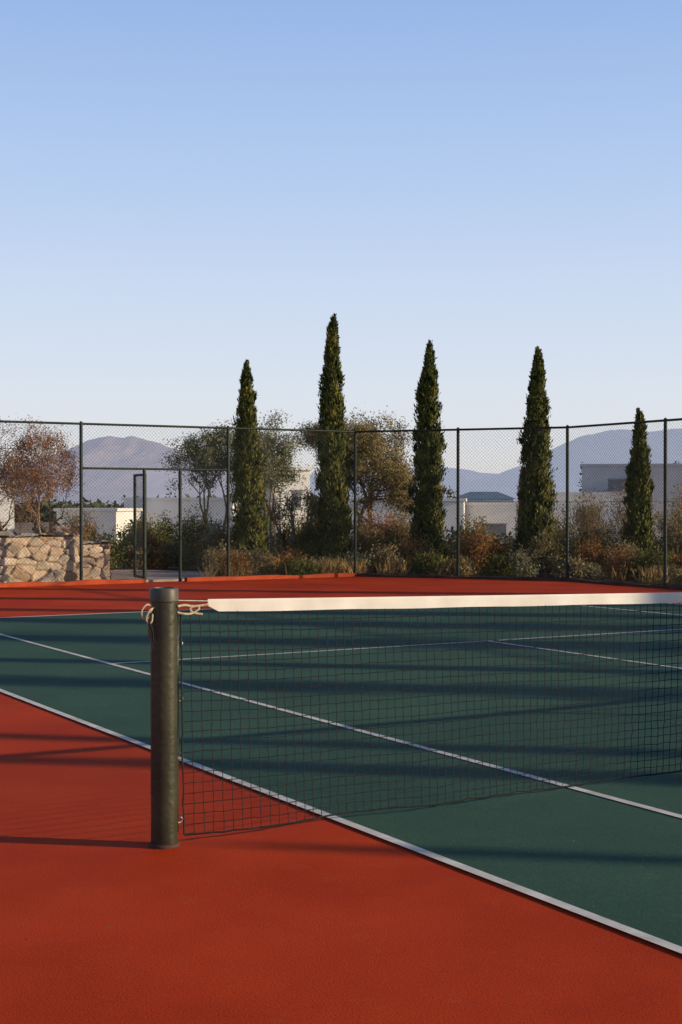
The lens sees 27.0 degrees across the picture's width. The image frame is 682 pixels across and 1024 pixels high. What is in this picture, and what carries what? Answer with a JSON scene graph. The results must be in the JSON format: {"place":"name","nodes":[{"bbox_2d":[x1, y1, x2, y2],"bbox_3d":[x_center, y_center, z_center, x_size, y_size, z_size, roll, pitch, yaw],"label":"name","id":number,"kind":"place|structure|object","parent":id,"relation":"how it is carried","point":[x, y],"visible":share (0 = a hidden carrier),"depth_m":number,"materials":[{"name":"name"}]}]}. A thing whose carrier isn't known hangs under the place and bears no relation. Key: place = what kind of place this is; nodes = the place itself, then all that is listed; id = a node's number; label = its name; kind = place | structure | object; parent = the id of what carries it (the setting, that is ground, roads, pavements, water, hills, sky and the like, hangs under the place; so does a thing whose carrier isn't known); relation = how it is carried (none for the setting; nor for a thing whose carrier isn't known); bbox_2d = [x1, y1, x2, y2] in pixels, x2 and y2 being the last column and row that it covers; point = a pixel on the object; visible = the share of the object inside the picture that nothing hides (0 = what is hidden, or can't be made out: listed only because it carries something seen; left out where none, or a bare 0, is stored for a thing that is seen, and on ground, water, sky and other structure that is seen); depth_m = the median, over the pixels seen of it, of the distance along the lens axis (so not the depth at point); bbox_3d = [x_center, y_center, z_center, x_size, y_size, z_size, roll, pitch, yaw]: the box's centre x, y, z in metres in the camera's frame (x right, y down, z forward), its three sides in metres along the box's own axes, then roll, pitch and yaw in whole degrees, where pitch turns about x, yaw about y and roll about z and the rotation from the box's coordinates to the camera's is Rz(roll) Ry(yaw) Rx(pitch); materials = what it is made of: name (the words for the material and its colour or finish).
{"place":"outdoors","nodes":[
{"label":"outdoors","id":0,"kind":"place"},
{"bbox_2d":[57,511,141,541],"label":"walls","id":1,"kind":"structure","parent":0,"point":[114,515],"depth_m":71.92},
{"bbox_2d":[53,508,142,510],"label":"roof parapet","id":2,"kind":"structure","parent":1,"relation":"on","point":[90,509],"depth_m":71.97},
{"bbox_2d":[74,569,217,581],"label":"gravel path","id":3,"kind":"structure","parent":0,"point":[161,576],"depth_m":27.61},
{"bbox_2d":[0,436,318,504],"bbox_3d":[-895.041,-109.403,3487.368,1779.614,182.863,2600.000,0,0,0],"label":"mountain","id":4,"kind":"structure","parent":0,"point":[155,481],"depth_m":3079.36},
{"bbox_2d":[124,501,236,540],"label":"walls","id":5,"kind":"structure","parent":0,"point":[157,508],"depth_m":75.03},
{"bbox_2d":[121,498,237,500],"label":"roof parapet","id":6,"kind":"structure","parent":5,"relation":"on","point":[171,499],"depth_m":74.94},
{"bbox_2d":[0,577,681,1023],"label":"tennis court","id":7,"kind":"object","parent":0,"point":[470,911],"visible":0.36,"depth_m":6.33,"materials":[{"name":"red plastic"}]},
{"bbox_2d":[148,587,182,848],"bbox_3d":[-0.737,0.853,5.929,0.128,1.077,0.128,0,0,13],"label":"net post","id":8,"kind":"object","parent":7,"relation":"on","point":[164,680],"visible":1,"depth_m":5.88,"materials":[{"name":"metal"}]},
{"bbox_2d":[141,600,208,640],"bbox_3d":[-0.679,0.449,5.935,0.334,0.167,0.054,0,0,-36],"label":"tie rope","id":9,"kind":"object","parent":8,"relation":"attached to","point":[149,615],"visible":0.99,"depth_m":5.92,"materials":[{"name":"fabric"}]},
{"bbox_2d":[180,592,681,835],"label":"tennis net","id":10,"kind":"object","parent":8,"relation":"attached to","point":[317,604],"visible":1,"depth_m":6.57,"materials":[{"name":"fabric"}]},
{"bbox_2d":[0,418,681,585],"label":"chain link fence","id":11,"kind":"object","parent":7,"relation":"on","point":[355,432],"visible":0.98,"depth_m":26.17,"materials":[{"name":"metal"}]},
{"bbox_2d":[133,473,146,578],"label":"fence gate","id":12,"kind":"structure","parent":11,"relation":"attached to","point":[134,527],"depth_m":26.12,"materials":[{"name":"metal"}]},
{"bbox_2d":[0,0,681,474],"label":"sky","id":13,"kind":"structure","parent":0,"point":[191,191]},
{"bbox_2d":[14,505,681,585],"bbox_3d":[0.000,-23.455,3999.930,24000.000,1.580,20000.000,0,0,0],"label":"ground","id":14,"kind":"structure","parent":0,"point":[29,525],"depth_m":32.05,"materials":[{"name":"soil"}]},
{"bbox_2d":[0,484,13,532],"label":"walls","id":15,"kind":"structure","parent":14,"relation":"on","point":[3,515],"depth_m":66.70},
{"bbox_2d":[0,416,47,532],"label":"autumn tree","id":16,"kind":"object","parent":14,"relation":"on","point":[16,509],"visible":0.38,"depth_m":31.39,"materials":[{"name":"brown plant"}]},
{"bbox_2d":[30,522,57,533],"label":"shrub","id":17,"kind":"object","parent":14,"relation":"on","point":[42,528],"visible":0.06,"depth_m":32.57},
{"bbox_2d":[0,414,102,540],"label":"autumn tree","id":18,"kind":"object","parent":14,"relation":"on","point":[46,475],"visible":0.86,"depth_m":30.27,"materials":[{"name":"brown plant"}]},
{"bbox_2d":[0,531,112,582],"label":"stone wall","id":19,"kind":"structure","parent":14,"relation":"on","point":[12,554],"depth_m":25.68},
{"bbox_2d":[42,521,89,544],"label":"shrub","id":20,"kind":"object","parent":14,"relation":"on","point":[67,530],"visible":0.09,"depth_m":29.55,"materials":[{"name":"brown plant"}]},
{"bbox_2d":[64,511,96,540],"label":"shrub","id":21,"kind":"object","parent":14,"relation":"on","point":[75,526],"visible":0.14,"depth_m":32.67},
{"bbox_2d":[83,516,104,544],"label":"shrub","id":22,"kind":"object","parent":14,"relation":"on","point":[97,534],"visible":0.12,"depth_m":33.18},
{"bbox_2d":[85,526,132,569],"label":"shrub","id":23,"kind":"object","parent":14,"relation":"on","point":[113,551],"visible":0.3,"depth_m":30.03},
{"bbox_2d":[112,527,166,569],"bbox_3d":[-4.279,0.763,30.464,1.183,1.024,1.310,0,0,29],"label":"shrub","id":24,"kind":"object","parent":14,"relation":"on","point":[138,553],"visible":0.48,"depth_m":30.22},
{"bbox_2d":[114,520,165,551],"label":"shrub","id":25,"kind":"object","parent":14,"relation":"on","point":[131,531],"visible":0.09,"depth_m":33.34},
{"bbox_2d":[110,512,177,563],"bbox_3d":[-4.555,0.595,32.988,1.718,1.348,1.718,0,0,-34],"label":"shrub","id":26,"kind":"object","parent":14,"relation":"on","point":[158,535],"visible":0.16,"depth_m":32.85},
{"bbox_2d":[127,533,172,569],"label":"shrub","id":27,"kind":"object","parent":14,"relation":"on","point":[154,544],"visible":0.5,"depth_m":30.36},
{"bbox_2d":[149,509,186,545],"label":"shrub","id":28,"kind":"object","parent":14,"relation":"on","point":[166,518],"visible":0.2,"depth_m":34.06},
{"bbox_2d":[151,538,185,569],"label":"shrub","id":29,"kind":"object","parent":14,"relation":"on","point":[168,553],"visible":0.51,"depth_m":30.92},
{"bbox_2d":[171,538,207,570],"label":"shrub","id":30,"kind":"object","parent":14,"relation":"on","point":[191,561],"visible":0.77,"depth_m":30.75,"materials":[{"name":"green plant"}]},
{"bbox_2d":[158,503,226,566],"bbox_3d":[-3.296,0.512,31.999,2.041,1.519,2.014,0,0,0],"label":"shrub","id":31,"kind":"object","parent":14,"relation":"on","point":[186,533],"visible":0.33,"depth_m":31.82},
{"bbox_2d":[155,418,236,535],"bbox_3d":[-3.397,-0.593,36.170,2.352,3.714,2.057,0,0,-36],"label":"olive tree","id":32,"kind":"object","parent":14,"relation":"on","point":[213,451],"visible":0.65,"depth_m":35.93,"materials":[{"name":"green plant"}]},
{"bbox_2d":[195,519,234,568],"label":"shrub","id":33,"kind":"object","parent":14,"relation":"on","point":[216,538],"visible":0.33,"depth_m":30.87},
{"bbox_2d":[197,539,237,573],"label":"shrub","id":34,"kind":"object","parent":14,"relation":"on","point":[209,559],"visible":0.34,"depth_m":28.71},
{"bbox_2d":[210,548,256,576],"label":"shrub","id":35,"kind":"object","parent":14,"relation":"on","point":[235,556],"visible":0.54,"depth_m":27.03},
{"bbox_2d":[230,359,273,555],"bbox_3d":[-1.898,-0.945,30.013,0.949,4.565,1.043,0,0,0],"label":"cypress tree","id":36,"kind":"object","parent":14,"relation":"on","point":[246,409],"visible":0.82,"depth_m":29.82,"materials":[{"name":"green plant"}]},
{"bbox_2d":[234,544,276,575],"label":"shrub","id":37,"kind":"object","parent":14,"relation":"on","point":[258,559],"visible":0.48,"depth_m":27.58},
{"bbox_2d":[223,410,305,555],"bbox_3d":[-1.803,-0.595,33.616,2.094,3.741,2.221,0,0,0],"label":"olive tree","id":38,"kind":"object","parent":14,"relation":"on","point":[274,457],"visible":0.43,"depth_m":33.35,"materials":[{"name":"green plant"}]},
{"bbox_2d":[252,554,286,573],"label":"shrub","id":39,"kind":"object","parent":14,"relation":"on","point":[274,563],"visible":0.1,"depth_m":29.34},
{"bbox_2d":[14,493,546,525],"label":"distant treeline","id":40,"kind":"object","parent":14,"relation":"on","point":[54,518],"visible":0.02,"depth_m":224.27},
{"bbox_2d":[267,518,301,553],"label":"shrub","id":41,"kind":"object","parent":14,"relation":"on","point":[285,534],"visible":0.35,"depth_m":31.90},
{"bbox_2d":[259,470,309,553],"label":"walls","id":42,"kind":"structure","parent":14,"relation":"on","point":[306,473],"depth_m":62.12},
{"bbox_2d":[274,466,312,469],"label":"roof parapet","id":43,"kind":"structure","parent":42,"relation":"on","point":[302,468],"depth_m":62.05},
{"bbox_2d":[292,491,300,506],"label":"window","id":44,"kind":"structure","parent":42,"relation":"attached to","point":[298,496],"depth_m":62.07,"materials":[{"name":"grey glass"}]},
{"bbox_2d":[268,545,309,570],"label":"shrub","id":45,"kind":"object","parent":14,"relation":"on","point":[284,555],"visible":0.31,"depth_m":29.91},
{"bbox_2d":[263,481,321,561],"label":"olive tree","id":46,"kind":"object","parent":14,"relation":"on","point":[291,511],"visible":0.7,"depth_m":31.45,"materials":[{"name":"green plant"}]},
{"bbox_2d":[266,553,325,574],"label":"shrub","id":47,"kind":"object","parent":14,"relation":"on","point":[295,564],"visible":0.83,"depth_m":27.42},
{"bbox_2d":[288,512,314,546],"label":"shrub","id":48,"kind":"object","parent":14,"relation":"on","point":[303,519],"visible":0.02,"depth_m":32.87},
{"bbox_2d":[285,516,321,559],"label":"shrub","id":49,"kind":"object","parent":14,"relation":"on","point":[300,542],"visible":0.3,"depth_m":31.39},
{"bbox_2d":[287,413,349,526],"bbox_3d":[-0.581,-0.710,36.100,1.827,3.946,2.013,0,0,0],"label":"olive tree","id":50,"kind":"object","parent":14,"relation":"on","point":[310,440],"visible":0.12,"depth_m":35.84,"materials":[{"name":"green plant"}]},
{"bbox_2d":[300,537,346,563],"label":"shrub","id":51,"kind":"object","parent":14,"relation":"on","point":[324,553],"visible":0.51,"depth_m":30.11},
{"bbox_2d":[304,554,345,571],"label":"shrub","id":52,"kind":"object","parent":14,"relation":"on","point":[325,561],"visible":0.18,"depth_m":28.43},
{"bbox_2d":[308,313,357,558],"bbox_3d":[-0.163,-1.469,30.507,1.089,5.606,1.142,0,0,0],"label":"cypress tree","id":53,"kind":"object","parent":14,"relation":"on","point":[332,408],"visible":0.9,"depth_m":30.27,"materials":[{"name":"green plant"}]},
{"bbox_2d":[5,518,674,561],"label":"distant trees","id":54,"kind":"object","parent":14,"relation":"on","point":[452,530],"visible":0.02,"depth_m":59.46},
{"bbox_2d":[0,573,681,589],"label":"court kerb","id":55,"kind":"structure","parent":14,"relation":"on","point":[110,581],"depth_m":26.09,"materials":[{"name":"paint"}]},
{"bbox_2d":[337,548,374,572],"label":"shrub","id":56,"kind":"object","parent":14,"relation":"on","point":[358,559],"visible":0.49,"depth_m":28.68,"materials":[{"name":"green plant"}]},
{"bbox_2d":[305,405,418,536],"bbox_3d":[0.600,-0.734,34.891,3.085,4.031,3.093,0,0,0],"label":"olive tree","id":57,"kind":"object","parent":14,"relation":"on","point":[388,462],"visible":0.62,"depth_m":34.41,"materials":[{"name":"green plant"}]},
{"bbox_2d":[349,509,377,547],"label":"shrub","id":58,"kind":"object","parent":14,"relation":"on","point":[358,527],"visible":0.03,"depth_m":35.38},
{"bbox_2d":[350,520,391,560],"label":"shrub","id":59,"kind":"object","parent":14,"relation":"on","point":[368,540],"visible":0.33,"depth_m":32.20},
{"bbox_2d":[350,505,403,556],"bbox_3d":[0.890,0.554,32.929,1.664,1.437,1.630,0,0,0],"label":"shrub","id":60,"kind":"object","parent":14,"relation":"on","point":[379,523],"visible":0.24,"depth_m":32.94,"materials":[{"name":"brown plant"}]},
{"bbox_2d":[363,531,406,563],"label":"shrub","id":61,"kind":"object","parent":14,"relation":"on","point":[384,543],"visible":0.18,"depth_m":30.09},
{"bbox_2d":[364,539,406,573],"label":"shrub","id":62,"kind":"object","parent":14,"relation":"on","point":[380,559],"visible":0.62,"depth_m":28.70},
{"bbox_2d":[381,510,411,550],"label":"shrub","id":63,"kind":"object","parent":14,"relation":"on","point":[401,528],"visible":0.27,"depth_m":32.38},
{"bbox_2d":[118,461,679,507],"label":"background bushes","id":64,"kind":"object","parent":14,"relation":"on","point":[448,492],"visible":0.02,"depth_m":85.11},
{"bbox_2d":[349,501,464,541],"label":"walls","id":65,"kind":"structure","parent":14,"relation":"on","point":[447,520],"depth_m":71.82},
{"bbox_2d":[348,498,466,501],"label":"roof parapet","id":66,"kind":"structure","parent":65,"relation":"on","point":[443,499],"depth_m":71.68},
{"bbox_2d":[395,529,437,567],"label":"shrub","id":67,"kind":"object","parent":14,"relation":"on","point":[406,552],"visible":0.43,"depth_m":29.93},
{"bbox_2d":[403,339,449,559],"bbox_3d":[1.826,-1.221,30.933,1.138,5.104,1.035,0,0,0],"label":"cypress tree","id":68,"kind":"object","parent":14,"relation":"on","point":[427,411],"visible":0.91,"depth_m":30.80,"materials":[{"name":"green plant"}]},
{"bbox_2d":[406,548,455,575],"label":"shrub","id":69,"kind":"object","parent":14,"relation":"on","point":[419,566],"visible":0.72,"depth_m":28.23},
{"bbox_2d":[196,556,681,585],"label":"dry grass","id":70,"kind":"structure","parent":14,"relation":"on","point":[389,571],"depth_m":27.75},
{"bbox_2d":[435,550,481,575],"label":"shrub","id":71,"kind":"object","parent":14,"relation":"on","point":[465,562],"visible":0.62,"depth_m":27.60,"materials":[{"name":"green plant"}]},
{"bbox_2d":[444,531,475,561],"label":"shrub","id":72,"kind":"object","parent":14,"relation":"on","point":[453,544],"visible":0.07,"depth_m":34.10,"materials":[{"name":"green plant"}]},
{"bbox_2d":[449,524,475,556],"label":"shrub","id":73,"kind":"object","parent":14,"relation":"on","point":[462,540],"visible":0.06,"depth_m":31.61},
{"bbox_2d":[444,547,486,571],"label":"shrub","id":74,"kind":"object","parent":14,"relation":"on","point":[454,549],"visible":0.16,"depth_m":29.00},
{"bbox_2d":[448,512,498,553],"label":"shrub","id":75,"kind":"object","parent":14,"relation":"on","point":[481,521],"visible":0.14,"depth_m":34.39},
{"bbox_2d":[449,518,498,572],"bbox_3d":[2.765,0.703,28.895,1.080,1.157,0.958,0,1,45],"label":"shrub","id":76,"kind":"object","parent":14,"relation":"on","point":[475,553],"visible":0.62,"depth_m":28.79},
{"bbox_2d":[480,533,511,573],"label":"shrub","id":77,"kind":"object","parent":14,"relation":"on","point":[494,546],"visible":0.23,"depth_m":29.17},
{"bbox_2d":[478,548,523,575],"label":"shrub","id":78,"kind":"object","parent":14,"relation":"on","point":[499,569],"visible":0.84,"depth_m":27.61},
{"bbox_2d":[482,545,527,571],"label":"shrub","id":79,"kind":"object","parent":14,"relation":"on","point":[506,554],"visible":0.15,"depth_m":29.14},
{"bbox_2d":[496,536,516,553],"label":"shrub","id":80,"kind":"object","parent":14,"relation":"on","point":[507,541],"visible":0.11,"depth_m":33.60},
{"bbox_2d":[515,466,522,537],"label":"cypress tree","id":81,"kind":"object","parent":14,"relation":"on","point":[517,523],"visible":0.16,"depth_m":59.94,"materials":[{"name":"green plant"}]},
{"bbox_2d":[502,543,544,576],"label":"shrub","id":82,"kind":"object","parent":14,"relation":"on","point":[523,566],"visible":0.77,"depth_m":27.55,"materials":[{"name":"green plant"}]},
{"bbox_2d":[511,346,558,566],"bbox_3d":[4.081,-1.091,29.952,1.023,4.858,1.187,0,0,0],"label":"cypress tree","id":83,"kind":"object","parent":14,"relation":"on","point":[538,408],"visible":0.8,"depth_m":29.82,"materials":[{"name":"green plant"}]},
{"bbox_2d":[521,529,565,575],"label":"shrub","id":84,"kind":"object","parent":14,"relation":"on","point":[552,559],"visible":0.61,"depth_m":28.51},
{"bbox_2d":[529,526,565,574],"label":"shrub","id":85,"kind":"object","parent":14,"relation":"on","point":[551,535],"visible":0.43,"depth_m":28.76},
{"bbox_2d":[547,519,577,570],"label":"shrub","id":86,"kind":"object","parent":14,"relation":"on","point":[562,542],"visible":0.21,"depth_m":30.41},
{"bbox_2d":[550,554,602,578],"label":"shrub","id":87,"kind":"object","parent":14,"relation":"on","point":[562,573],"visible":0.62,"depth_m":26.88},
{"bbox_2d":[555,488,617,565],"bbox_3d":[5.257,0.375,31.052,1.761,1.792,1.875,0,0,-22],"label":"shrub","id":88,"kind":"object","parent":14,"relation":"on","point":[588,516],"visible":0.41,"depth_m":30.84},
{"bbox_2d":[570,561,603,580],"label":"shrub","id":89,"kind":"object","parent":14,"relation":"on","point":[594,573],"visible":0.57,"depth_m":26.87,"materials":[{"name":"green plant"}]},
{"bbox_2d":[563,524,616,570],"bbox_3d":[5.042,0.758,28.360,1.119,1.059,1.094,0,0,30],"label":"shrub","id":90,"kind":"object","parent":14,"relation":"on","point":[589,551],"visible":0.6,"depth_m":28.30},
{"bbox_2d":[573,521,614,561],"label":"shrub","id":91,"kind":"object","parent":14,"relation":"on","point":[604,546],"visible":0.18,"depth_m":30.43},
{"bbox_2d":[577,527,618,555],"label":"shrub","id":92,"kind":"object","parent":14,"relation":"on","point":[606,540],"visible":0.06,"depth_m":32.66,"materials":[{"name":"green plant"}]},
{"bbox_2d":[588,537,642,573],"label":"shrub","id":93,"kind":"object","parent":14,"relation":"on","point":[633,549],"visible":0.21,"depth_m":28.09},
{"bbox_2d":[596,541,640,581],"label":"shrub","id":94,"kind":"object","parent":14,"relation":"on","point":[618,567],"visible":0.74,"depth_m":25.85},
{"bbox_2d":[597,481,661,556],"bbox_3d":[6.465,0.202,32.449,1.870,2.167,1.844,0,0,0],"label":"shrub","id":95,"kind":"object","parent":14,"relation":"on","point":[619,518],"visible":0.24,"depth_m":32.46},
{"bbox_2d":[582,466,681,538],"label":"walls","id":96,"kind":"structure","parent":14,"relation":"on","point":[657,494],"depth_m":89.97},
{"bbox_2d":[608,480,626,488],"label":"window","id":97,"kind":"structure","parent":96,"relation":"attached to","point":[619,482],"depth_m":90.34,"materials":[{"name":"grey glass"}]},
{"bbox_2d":[580,463,681,468],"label":"roof parapet","id":98,"kind":"structure","parent":96,"relation":"on","point":[678,464],"depth_m":90.23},
{"bbox_2d":[617,407,655,554],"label":"cypress tree","id":99,"kind":"object","parent":14,"relation":"on","point":[640,415],"visible":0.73,"depth_m":28.86,"materials":[{"name":"green plant"}]},
{"bbox_2d":[624,542,679,582],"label":"shrub","id":100,"kind":"object","parent":14,"relation":"on","point":[649,559],"visible":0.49,"depth_m":25.77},
{"bbox_2d":[639,542,674,567],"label":"shrub","id":101,"kind":"object","parent":14,"relation":"on","point":[661,552],"visible":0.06,"depth_m":27.52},
{"bbox_2d":[641,560,681,584],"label":"shrub","id":102,"kind":"object","parent":14,"relation":"on","point":[672,570],"visible":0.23,"depth_m":25.34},
{"bbox_2d":[650,483,681,564],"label":"shrub","id":103,"kind":"object","parent":14,"relation":"on","point":[670,528],"visible":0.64,"depth_m":30.05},
{"bbox_2d":[655,531,677,563],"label":"shrub","id":104,"kind":"object","parent":14,"relation":"on","point":[667,543],"visible":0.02,"depth_m":32.23,"materials":[{"name":"green plant"}]},
{"bbox_2d":[667,551,681,572],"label":"shrub","id":105,"kind":"object","parent":14,"relation":"on","point":[678,560],"visible":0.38,"depth_m":26.65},
{"bbox_2d":[310,467,496,502],"bbox_3d":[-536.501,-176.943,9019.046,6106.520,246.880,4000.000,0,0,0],"label":"mountain","id":106,"kind":"structure","parent":0,"point":[467,474],"depth_m":8894.61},
{"bbox_2d":[455,492,514,501],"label":"blue roof pavilion","id":107,"kind":"structure","parent":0,"point":[493,496],"depth_m":86.18,"materials":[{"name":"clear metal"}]},
{"bbox_2d":[465,505,517,546],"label":"walls","id":108,"kind":"structure","parent":0,"point":[509,513],"depth_m":77.99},
{"bbox_2d":[465,502,518,504],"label":"roof parapet","id":109,"kind":"structure","parent":108,"relation":"on","point":[492,503],"depth_m":77.89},
{"bbox_2d":[480,524,505,536],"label":"window","id":110,"kind":"structure","parent":108,"relation":"attached to","point":[498,528],"depth_m":77.96,"materials":[{"name":"grey glass"}]},
{"bbox_2d":[444,428,681,501],"bbox_3d":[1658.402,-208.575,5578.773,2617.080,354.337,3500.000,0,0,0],"label":"mountain","id":111,"kind":"structure","parent":0,"point":[558,458],"depth_m":5585.65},
{"bbox_2d":[547,495,626,547],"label":"walls","id":112,"kind":"structure","parent":0,"point":[562,498],"depth_m":84.01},
{"bbox_2d":[576,510,599,523],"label":"window","id":113,"kind":"structure","parent":112,"relation":"attached to","point":[584,516],"depth_m":83.93,"materials":[{"name":"grey glass"}]},
{"bbox_2d":[552,492,626,494],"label":"roof parapet","id":114,"kind":"structure","parent":112,"relation":"on","point":[579,493],"depth_m":83.88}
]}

